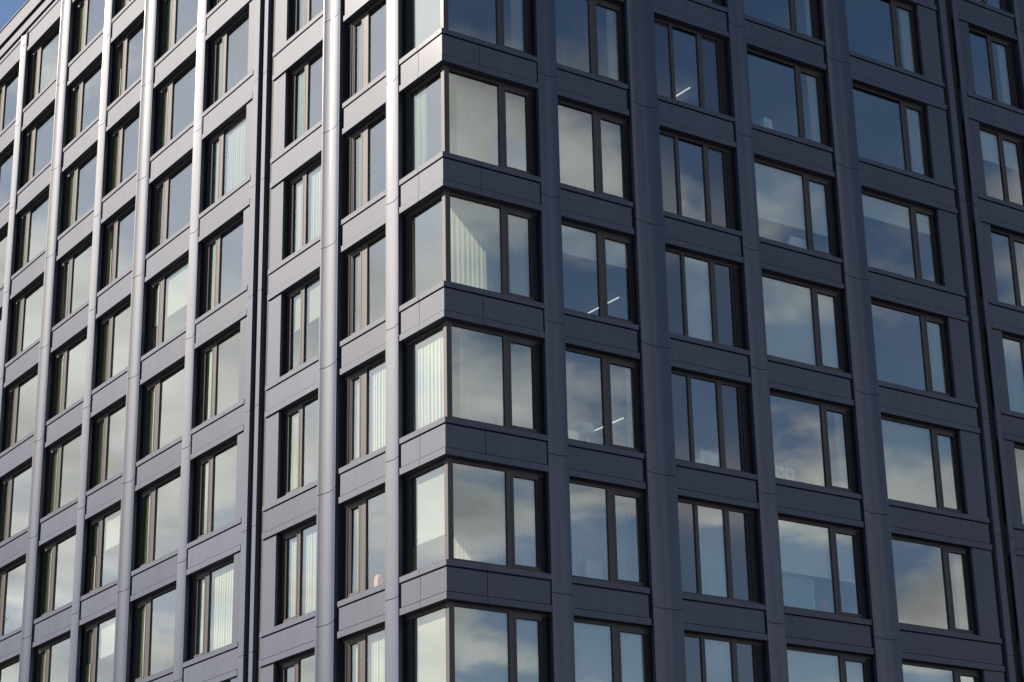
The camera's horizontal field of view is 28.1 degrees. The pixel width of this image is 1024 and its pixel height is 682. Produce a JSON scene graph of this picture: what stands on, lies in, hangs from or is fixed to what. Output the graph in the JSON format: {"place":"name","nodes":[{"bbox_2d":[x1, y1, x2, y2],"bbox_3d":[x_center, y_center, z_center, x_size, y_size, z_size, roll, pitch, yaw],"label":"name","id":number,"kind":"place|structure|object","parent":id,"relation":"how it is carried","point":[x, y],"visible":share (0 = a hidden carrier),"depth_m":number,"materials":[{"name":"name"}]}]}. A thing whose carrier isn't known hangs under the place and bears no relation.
{"place":"outdoors","nodes":[
{"label":"outdoors","id":0,"kind":"place"},
{"bbox_2d":[0,0,1023,681],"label":"apartment building","id":1,"kind":"structure","parent":0,"point":[742,404],"depth_m":49.60,"materials":[{"name":"grey paint"}]},
{"bbox_2d":[2,368,37,451],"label":"window","id":2,"kind":"structure","parent":1,"relation":"in","point":[16,387],"depth_m":64.14,"materials":[{"name":"black metal"}]},
{"bbox_2d":[38,529,75,617],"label":"window","id":3,"kind":"structure","parent":1,"relation":"in","point":[53,545],"depth_m":59.09,"materials":[{"name":"black metal"}]},
{"bbox_2d":[44,428,81,516],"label":"window","id":4,"kind":"structure","parent":1,"relation":"in","point":[59,447],"depth_m":60.12,"materials":[{"name":"black metal"}]},
{"bbox_2d":[50,331,86,418],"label":"window","id":5,"kind":"structure","parent":1,"relation":"in","point":[64,352],"depth_m":61.16,"materials":[{"name":"black metal"}]},
{"bbox_2d":[80,612,115,681],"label":"window","id":6,"kind":"structure","parent":1,"relation":"in","point":[94,626],"depth_m":55.55,"materials":[{"name":"black metal"}]},
{"bbox_2d":[86,616,115,664],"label":"roller blind","id":7,"kind":"object","parent":1,"relation":"attached to","point":[106,639],"visible":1,"depth_m":55.10,"materials":[{"name":"grey fabric"}]},
{"bbox_2d":[84,504,120,594],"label":"window","id":8,"kind":"structure","parent":1,"relation":"in","point":[100,519],"depth_m":56.51,"materials":[{"name":"black metal"}]},
{"bbox_2d":[92,508,120,557],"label":"roller blind","id":9,"kind":"object","parent":1,"relation":"attached to","point":[111,529],"visible":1,"depth_m":56.14,"materials":[{"name":"grey fabric"}]},
{"bbox_2d":[90,399,125,489],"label":"window","id":10,"kind":"structure","parent":1,"relation":"in","point":[105,417],"depth_m":57.55,"materials":[{"name":"black metal"}]},
{"bbox_2d":[95,299,130,387],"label":"window","id":11,"kind":"structure","parent":1,"relation":"in","point":[110,318],"depth_m":58.59,"materials":[{"name":"black metal"}]},
{"bbox_2d":[100,201,135,290],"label":"window","id":12,"kind":"structure","parent":1,"relation":"in","point":[115,222],"depth_m":59.63,"materials":[{"name":"black metal"}]},
{"bbox_2d":[106,108,139,194],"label":"window","id":13,"kind":"structure","parent":1,"relation":"in","point":[120,129],"depth_m":60.65,"materials":[{"name":"black metal"}]},
{"bbox_2d":[130,584,175,681],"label":"window","id":14,"kind":"structure","parent":1,"relation":"in","point":[148,601],"depth_m":52.85,"materials":[{"name":"black metal"}]},
{"bbox_2d":[135,470,180,569],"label":"window","id":15,"kind":"structure","parent":1,"relation":"in","point":[152,491],"depth_m":53.88,"materials":[{"name":"black metal"}]},
{"bbox_2d":[140,361,184,459],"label":"window","id":16,"kind":"structure","parent":1,"relation":"in","point":[157,384],"depth_m":54.92,"materials":[{"name":"black metal"}]},
{"bbox_2d":[145,255,188,353],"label":"window","id":17,"kind":"structure","parent":1,"relation":"in","point":[161,281],"depth_m":55.96,"materials":[{"name":"black metal"}]},
{"bbox_2d":[153,260,188,327],"bbox_3d":[-9.206,-1.344,55.471,0.039,1.349,2.750,12,-24,-32],"label":"roller blind","id":18,"kind":"object","parent":1,"relation":"attached to","point":[176,290],"visible":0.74,"depth_m":55.38,"materials":[{"name":"grey fabric"}]},
{"bbox_2d":[149,154,192,252],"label":"window","id":19,"kind":"structure","parent":1,"relation":"in","point":[165,181],"depth_m":56.99,"materials":[{"name":"black metal"}]},
{"bbox_2d":[154,57,195,153],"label":"window","id":20,"kind":"structure","parent":1,"relation":"in","point":[169,85],"depth_m":58.03,"materials":[{"name":"black metal"}]},
{"bbox_2d":[188,557,233,659],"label":"window","id":21,"kind":"structure","parent":1,"relation":"in","point":[194,592],"depth_m":50.25,"materials":[{"name":"black metal"}]},
{"bbox_2d":[192,439,236,540],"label":"window","id":22,"kind":"structure","parent":1,"relation":"in","point":[198,478],"depth_m":51.29,"materials":[{"name":"black metal"}]},
{"bbox_2d":[197,562,233,653],"bbox_3d":[-7.178,6.548,49.699,0.034,2.208,2.450,12,-24,-32],"label":"curtain","id":23,"kind":"object","parent":1,"relation":"hanging from","point":[221,610],"visible":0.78,"depth_m":49.63,"materials":[{"name":"white fabric"}]},
{"bbox_2d":[196,325,239,426],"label":"window","id":24,"kind":"structure","parent":1,"relation":"in","point":[202,364],"depth_m":52.33,"materials":[{"name":"black metal"}]},
{"bbox_2d":[200,215,243,315],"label":"window","id":25,"kind":"structure","parent":1,"relation":"in","point":[205,279],"depth_m":53.36,"materials":[{"name":"black metal"}]},
{"bbox_2d":[204,110,245,209],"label":"window","id":26,"kind":"structure","parent":1,"relation":"in","point":[220,136],"depth_m":54.40,"materials":[{"name":"black metal"}]},
{"bbox_2d":[207,9,248,108],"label":"window","id":27,"kind":"structure","parent":1,"relation":"in","point":[223,36],"depth_m":55.43,"materials":[{"name":"black metal"}]},
{"bbox_2d":[212,115,245,203],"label":"curtain","id":28,"kind":"object","parent":1,"relation":"hanging from","point":[234,159],"visible":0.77,"depth_m":53.79,"materials":[{"name":"white fabric"}]},
{"bbox_2d":[279,518,316,623],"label":"window","id":29,"kind":"structure","parent":1,"relation":"in","point":[298,531],"depth_m":46.65,"materials":[{"name":"black metal"}]},
{"bbox_2d":[281,393,317,496],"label":"window","id":30,"kind":"structure","parent":1,"relation":"in","point":[300,407],"depth_m":47.70,"materials":[{"name":"black metal"}]},
{"bbox_2d":[287,523,316,618],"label":"curtain","id":31,"kind":"object","parent":1,"relation":"hanging from","point":[308,599],"visible":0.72,"depth_m":46.35,"materials":[{"name":"white fabric"}]},
{"bbox_2d":[284,272,319,374],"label":"window","id":32,"kind":"structure","parent":1,"relation":"in","point":[301,289],"depth_m":48.75,"materials":[{"name":"black metal"}]},
{"bbox_2d":[286,157,321,257],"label":"window","id":33,"kind":"structure","parent":1,"relation":"in","point":[303,175],"depth_m":49.78,"materials":[{"name":"black metal"}]},
{"bbox_2d":[288,46,322,144],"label":"window","id":34,"kind":"structure","parent":1,"relation":"in","point":[305,65],"depth_m":50.81,"materials":[{"name":"black metal"}]},
{"bbox_2d":[292,277,319,333],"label":"roller blind","id":35,"kind":"object","parent":1,"relation":"attached to","point":[312,300],"visible":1,"depth_m":48.53,"materials":[{"name":"grey fabric"}]},
{"bbox_2d":[293,162,321,252],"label":"curtain","id":36,"kind":"object","parent":1,"relation":"hanging from","point":[314,206],"visible":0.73,"depth_m":49.47,"materials":[{"name":"white fabric"}]},
{"bbox_2d":[341,487,384,598],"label":"window","id":37,"kind":"structure","parent":1,"relation":"in","point":[347,511],"depth_m":44.39,"materials":[{"name":"black metal"}]},
{"bbox_2d":[341,625,384,681],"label":"window","id":38,"kind":"structure","parent":1,"relation":"in","point":[346,646],"depth_m":43.55,"materials":[{"name":"black metal"}]},
{"bbox_2d":[343,355,385,465],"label":"window","id":39,"kind":"structure","parent":1,"relation":"in","point":[363,373],"depth_m":45.44,"materials":[{"name":"black metal"}]},
{"bbox_2d":[344,229,385,338],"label":"window","id":40,"kind":"structure","parent":1,"relation":"in","point":[349,264],"depth_m":46.48,"materials":[{"name":"black metal"}]},
{"bbox_2d":[346,0,383,100],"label":"window","id":41,"kind":"structure","parent":1,"relation":"in","point":[364,17],"depth_m":48.56,"materials":[{"name":"black metal"}]},
{"bbox_2d":[345,109,385,216],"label":"window","id":42,"kind":"structure","parent":1,"relation":"in","point":[350,155],"depth_m":47.51,"materials":[{"name":"black metal"}]},
{"bbox_2d":[352,630,384,681],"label":"curtain","id":43,"kind":"object","parent":1,"relation":"hanging from","point":[376,657],"visible":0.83,"depth_m":43.05,"materials":[{"name":"white fabric"}]},
{"bbox_2d":[353,360,385,459],"bbox_3d":[-3.114,1.569,45.070,0.035,2.208,1.950,12,-24,-32],"label":"curtain","id":44,"kind":"object","parent":1,"relation":"hanging from","point":[376,403],"visible":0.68,"depth_m":44.98,"materials":[{"name":"white fabric"}]},
{"bbox_2d":[412,85,426,170],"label":"curtain","id":45,"kind":"object","parent":1,"relation":"hanging from","point":[419,150],"visible":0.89,"depth_m":45.56,"materials":[{"name":"white fabric"}]},
{"bbox_2d":[412,0,439,49],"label":"roller blind","id":46,"kind":"object","parent":1,"relation":"attached to","point":[425,19],"visible":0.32,"depth_m":46.27,"materials":[{"name":"grey fabric"}]},
{"bbox_2d":[413,328,443,431],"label":"curtain","id":47,"kind":"object","parent":1,"relation":"hanging from","point":[428,396],"visible":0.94,"depth_m":43.24,"materials":[{"name":"white fabric"}]},
{"bbox_2d":[413,464,444,546],"bbox_3d":[-1.731,3.380,42.317,0.039,1.569,1.490,12,-24,-32],"label":"roller blind","id":48,"kind":"object","parent":1,"relation":"attached to","point":[428,508],"visible":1,"depth_m":42.29,"materials":[{"name":"grey fabric"}]},
{"bbox_2d":[414,608,445,681],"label":"roller blind","id":49,"kind":"object","parent":1,"relation":"attached to","point":[429,647],"visible":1,"depth_m":41.24,"materials":[{"name":"grey fabric"}]},
{"bbox_2d":[403,0,534,56],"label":"window","id":50,"kind":"structure","parent":1,"relation":"in","point":[528,16],"depth_m":46.57,"materials":[{"name":"black metal"}]},
{"bbox_2d":[403,64,537,177],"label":"window","id":51,"kind":"structure","parent":1,"relation":"in","point":[530,97],"depth_m":45.56,"materials":[{"name":"black metal"}]},
{"bbox_2d":[403,189,540,303],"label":"window","id":52,"kind":"structure","parent":1,"relation":"in","point":[533,218],"depth_m":44.51,"materials":[{"name":"black metal"}]},
{"bbox_2d":[404,320,544,435],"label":"window","id":53,"kind":"structure","parent":1,"relation":"in","point":[536,346],"depth_m":43.47,"materials":[{"name":"black metal"}]},
{"bbox_2d":[404,457,547,574],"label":"window","id":54,"kind":"structure","parent":1,"relation":"in","point":[539,479],"depth_m":42.43,"materials":[{"name":"black metal"}]},
{"bbox_2d":[404,601,550,681],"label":"window","id":55,"kind":"structure","parent":1,"relation":"in","point":[542,618],"depth_m":41.54,"materials":[{"name":"black metal"}]},
{"bbox_2d":[450,196,529,296],"bbox_3d":[-0.413,-1.976,44.274,2.220,2.208,0.035,12,-24,-32],"label":"curtain","id":56,"kind":"object","parent":1,"relation":"hanging from","point":[475,247],"visible":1,"depth_m":44.18,"materials":[{"name":"white fabric"}]},
{"bbox_2d":[456,76,525,163],"bbox_3d":[-0.392,-4.471,45.573,1.990,2.690,0.063,12,-24,-32],"label":"curtain","id":57,"kind":"object","parent":1,"relation":"hanging from","point":[477,113],"visible":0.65,"depth_m":45.56,"materials":[{"name":"white fabric"}]},
{"bbox_2d":[453,463,535,566],"bbox_3d":[-0.295,3.656,42.209,2.220,2.208,0.035,12,-24,-32],"label":"curtain","id":58,"kind":"object","parent":1,"relation":"hanging from","point":[479,515],"visible":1,"depth_m":42.11,"materials":[{"name":"white fabric"}]},
{"bbox_2d":[459,328,532,428],"bbox_3d":[-0.274,1.161,43.507,1.990,2.690,0.063,12,-24,-32],"label":"curtain","id":59,"kind":"object","parent":1,"relation":"hanging from","point":[481,378],"visible":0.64,"depth_m":43.54,"materials":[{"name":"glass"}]},
{"bbox_2d":[454,606,538,681],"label":"curtain","id":60,"kind":"object","parent":1,"relation":"hanging from","point":[481,645],"visible":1,"depth_m":41.15,"materials":[{"name":"white fabric"}]},
{"bbox_2d":[491,133,526,170],"bbox_3d":[-0.058,-4.102,45.335,0.940,0.921,0.026,12,-24,-32],"label":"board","id":61,"kind":"object","parent":1,"relation":"on","point":[516,154],"visible":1,"depth_m":45.41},
{"bbox_2d":[558,106,624,197],"bbox_3d":[1.778,-4.003,46.974,2.500,2.690,0.063,12,-24,-32],"label":"curtain","id":62,"kind":"object","parent":1,"relation":"hanging from","point":[575,143],"visible":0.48,"depth_m":47.13,"materials":[{"name":"white fabric"}]},
{"bbox_2d":[562,224,627,268],"bbox_3d":[1.893,-2.152,46.017,2.150,0.777,0.039,12,-24,-32],"label":"roller blind","id":63,"kind":"object","parent":1,"relation":"attached to","point":[577,242],"visible":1,"depth_m":45.89,"materials":[{"name":"fabric"}]},
{"bbox_2d":[558,99,631,201],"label":"window","id":64,"kind":"structure","parent":1,"relation":"in","point":[597,116],"depth_m":47.01,"materials":[{"name":"black metal"}]},
{"bbox_2d":[561,220,637,324],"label":"window","id":65,"kind":"structure","parent":1,"relation":"in","point":[601,235],"depth_m":45.96,"materials":[{"name":"black metal"}]},
{"bbox_2d":[565,346,642,452],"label":"window","id":66,"kind":"structure","parent":1,"relation":"in","point":[606,360],"depth_m":44.92,"materials":[{"name":"black metal"}]},
{"bbox_2d":[570,483,640,581],"bbox_3d":[1.954,4.445,43.876,2.500,2.690,0.064,12,-24,-32],"label":"curtain","id":67,"kind":"object","parent":1,"relation":"hanging from","point":[588,523],"visible":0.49,"depth_m":44.02,"materials":[{"name":"white fabric"}]},
{"bbox_2d":[587,0,626,83],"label":"window","id":68,"kind":"structure","parent":1,"relation":"in","point":[592,16],"depth_m":48.06,"materials":[{"name":"black metal"}]},
{"bbox_2d":[569,478,648,587],"bbox_3d":[2.068,4.124,43.648,2.230,2.208,0.081,12,-24,-32],"label":"window","id":69,"kind":"structure","parent":1,"relation":"in","point":[611,491],"depth_m":43.87,"materials":[{"name":"black metal"}]},
{"bbox_2d":[574,622,644,681],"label":"curtain","id":70,"kind":"object","parent":1,"relation":"hanging from","point":[593,655],"visible":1,"depth_m":42.71,"materials":[{"name":"white fabric"}]},
{"bbox_2d":[606,8,619,80],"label":"curtain","id":71,"kind":"object","parent":1,"relation":"hanging from","point":[612,46],"visible":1,"depth_m":48.22,"materials":[{"name":"beige fabric"}]},
{"bbox_2d":[574,617,652,681],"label":"window","id":72,"kind":"structure","parent":1,"relation":"in","point":[616,628],"depth_m":42.98,"materials":[{"name":"black metal"}]},
{"bbox_2d":[654,17,730,115],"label":"window","id":73,"kind":"structure","parent":1,"relation":"in","point":[711,51],"depth_m":49.58,"materials":[{"name":"black metal"}]},
{"bbox_2d":[684,256,712,341],"bbox_3d":[4.333,-0.968,47.342,2.400,2.185,0.039,12,-24,-32],"label":"roller blind","id":74,"kind":"object","parent":1,"relation":"attached to","point":[698,299],"visible":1,"depth_m":47.34,"materials":[{"name":"fabric"}]},
{"bbox_2d":[659,129,737,229],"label":"window","id":75,"kind":"structure","parent":1,"relation":"in","point":[718,162],"depth_m":48.53,"materials":[{"name":"black metal"}]},
{"bbox_2d":[665,247,745,349],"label":"window","id":76,"kind":"structure","parent":1,"relation":"in","point":[726,298],"depth_m":47.49,"materials":[{"name":"black metal"}]},
{"bbox_2d":[698,505,726,596],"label":"curtain","id":77,"kind":"object","parent":1,"relation":"hanging from","point":[712,554],"visible":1,"depth_m":45.27,"materials":[{"name":"white fabric"}]},
{"bbox_2d":[671,369,753,473],"bbox_3d":[4.435,1.832,46.248,2.480,2.208,0.081,12,-24,-32],"label":"window","id":78,"kind":"structure","parent":1,"relation":"in","point":[732,399],"depth_m":46.46,"materials":[{"name":"black metal"}]},
{"bbox_2d":[705,639,731,681],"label":"curtain","id":79,"kind":"object","parent":1,"relation":"hanging from","point":[718,661],"visible":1,"depth_m":44.43,"materials":[{"name":"white fabric"}]},
{"bbox_2d":[678,498,761,603],"bbox_3d":[4.494,4.648,45.215,2.480,2.208,0.081,12,-24,-32],"label":"window","id":80,"kind":"structure","parent":1,"relation":"in","point":[739,525],"depth_m":45.42,"materials":[{"name":"black metal"}]},
{"bbox_2d":[684,632,766,681],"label":"window","id":81,"kind":"structure","parent":1,"relation":"in","point":[748,664],"depth_m":44.60,"materials":[{"name":"black metal"}]},
{"bbox_2d":[747,48,830,146],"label":"window","id":82,"kind":"structure","parent":1,"relation":"in","point":[798,69],"depth_m":51.49,"materials":[{"name":"black metal"}]},
{"bbox_2d":[754,161,828,236],"bbox_3d":[6.867,-3.512,50.159,2.650,1.569,0.039,12,-24,-32],"label":"roller blind","id":83,"kind":"object","parent":1,"relation":"attached to","point":[780,198],"visible":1,"depth_m":50.06,"materials":[{"name":"fabric"}]},
{"bbox_2d":[754,157,839,257],"bbox_3d":[6.916,-3.239,49.992,2.730,2.208,0.081,12,-24,-32],"label":"window","id":84,"kind":"structure","parent":1,"relation":"in","point":[806,177],"depth_m":50.46,"materials":[{"name":"black metal"}]},
{"bbox_2d":[782,572,814,609],"bbox_3d":[6.490,5.753,46.589,1.040,1.026,0.040,12,-24,-32],"label":"framed board","id":85,"kind":"object","parent":1,"relation":"on","point":[798,590],"visible":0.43,"depth_m":46.63,"materials":[{"name":"glass"}]},
{"bbox_2d":[762,276,838,368],"bbox_3d":[6.933,-0.407,49.020,2.650,2.185,0.039,12,-24,-32],"label":"roller blind","id":86,"kind":"object","parent":1,"relation":"attached to","point":[788,321],"visible":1,"depth_m":48.94,"materials":[{"name":"fabric"}]},
{"bbox_2d":[762,272,848,372],"bbox_3d":[6.975,-0.423,48.959,2.730,2.208,0.081,12,-24,-32],"label":"window","id":87,"kind":"structure","parent":1,"relation":"in","point":[840,324],"depth_m":49.41,"materials":[{"name":"black metal"}]},
{"bbox_2d":[770,391,858,493],"bbox_3d":[7.034,2.393,47.927,2.730,2.208,0.081,12,-24,-32],"label":"window","id":88,"kind":"structure","parent":1,"relation":"in","point":[853,487],"depth_m":48.37,"materials":[{"name":"black metal"}]},
{"bbox_2d":[778,519,855,582],"bbox_3d":[7.042,4.812,47.106,2.650,1.305,0.039,12,-24,-32],"label":"roller blind","id":89,"kind":"object","parent":1,"relation":"attached to","point":[804,549],"visible":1,"depth_m":47.01,"materials":[{"name":"fabric"}]},
{"bbox_2d":[778,515,868,619],"bbox_3d":[7.093,5.209,46.894,2.730,2.208,0.081,12,-24,-32],"label":"window","id":90,"kind":"structure","parent":1,"relation":"in","point":[858,548],"depth_m":47.32,"materials":[{"name":"black metal"}]},
{"bbox_2d":[787,650,863,681],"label":"roller blind","id":91,"kind":"object","parent":1,"relation":"attached to","point":[808,667],"visible":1,"depth_m":46.02,"materials":[{"name":"fabric"}]},
{"bbox_2d":[787,645,873,681],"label":"window","id":92,"kind":"structure","parent":1,"relation":"in","point":[867,662],"depth_m":46.46,"materials":[{"name":"black metal"}]},
{"bbox_2d":[852,83,930,177],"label":"window","id":93,"kind":"structure","parent":1,"relation":"in","point":[903,104],"depth_m":53.37,"materials":[{"name":"black metal"}]},
{"bbox_2d":[862,193,931,235],"bbox_3d":[9.752,-3.290,52.175,2.690,0.711,0.039,12,-24,-32],"label":"roller blind","id":94,"kind":"object","parent":1,"relation":"attached to","point":[885,211],"visible":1,"depth_m":52.13,"materials":[{"name":"fabric"}]},
{"bbox_2d":[861,189,941,285],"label":"window","id":95,"kind":"structure","parent":1,"relation":"in","point":[913,208],"depth_m":52.34,"materials":[{"name":"black metal"}]},
{"bbox_2d":[887,0,920,74],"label":"window","id":96,"kind":"structure","parent":1,"relation":"in","point":[893,3],"depth_m":54.46,"materials":[{"name":"black metal"}]},
{"bbox_2d":[871,300,952,396],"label":"window","id":97,"kind":"structure","parent":1,"relation":"in","point":[923,317],"depth_m":51.29,"materials":[{"name":"black metal"}]},
{"bbox_2d":[907,108,925,174],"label":"curtain","id":98,"kind":"object","parent":1,"relation":"hanging from","point":[916,144],"visible":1,"depth_m":53.53,"materials":[{"name":"beige fabric"}]},
{"bbox_2d":[881,415,964,513],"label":"window","id":99,"kind":"structure","parent":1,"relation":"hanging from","point":[909,464],"depth_m":49.84,"materials":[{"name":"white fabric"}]},
{"bbox_2d":[891,535,976,634],"bbox_3d":[9.986,5.834,48.762,2.770,2.208,0.081,12,-24,-32],"label":"window","id":100,"kind":"structure","parent":1,"relation":"in","point":[945,549],"depth_m":49.19,"materials":[{"name":"black metal"}]},
{"bbox_2d":[926,321,946,393],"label":"curtain","id":101,"kind":"object","parent":1,"relation":"hanging from","point":[936,357],"visible":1,"depth_m":51.45,"materials":[{"name":"beige fabric"}]},
{"bbox_2d":[902,664,974,681],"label":"roller blind","id":102,"kind":"object","parent":1,"relation":"attached to","point":[916,674],"visible":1,"depth_m":47.93,"materials":[{"name":"fabric"}]},
{"bbox_2d":[953,553,969,629],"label":"curtain","id":103,"kind":"object","parent":1,"relation":"hanging from","point":[961,591],"visible":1,"depth_m":49.42,"materials":[{"name":"beige fabric"}]},
{"bbox_2d":[969,27,1020,108],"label":"window","id":104,"kind":"structure","parent":1,"relation":"in","point":[1009,47],"depth_m":56.48,"materials":[{"name":"black metal"}]},
{"bbox_2d":[980,129,1018,170],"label":"roller blind","id":105,"kind":"object","parent":1,"relation":"attached to","point":[989,145],"visible":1,"depth_m":55.38,"materials":[{"name":"fabric"}]},
{"bbox_2d":[979,125,1023,206],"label":"window","id":106,"kind":"structure","parent":1,"relation":"in","point":[1001,136],"depth_m":55.42,"materials":[{"name":"black metal"}]},
{"bbox_2d":[1002,337,1023,412],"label":"curtain","id":107,"kind":"object","parent":1,"relation":"hanging from","point":[1014,365],"visible":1,"depth_m":52.99,"materials":[{"name":"glass"}]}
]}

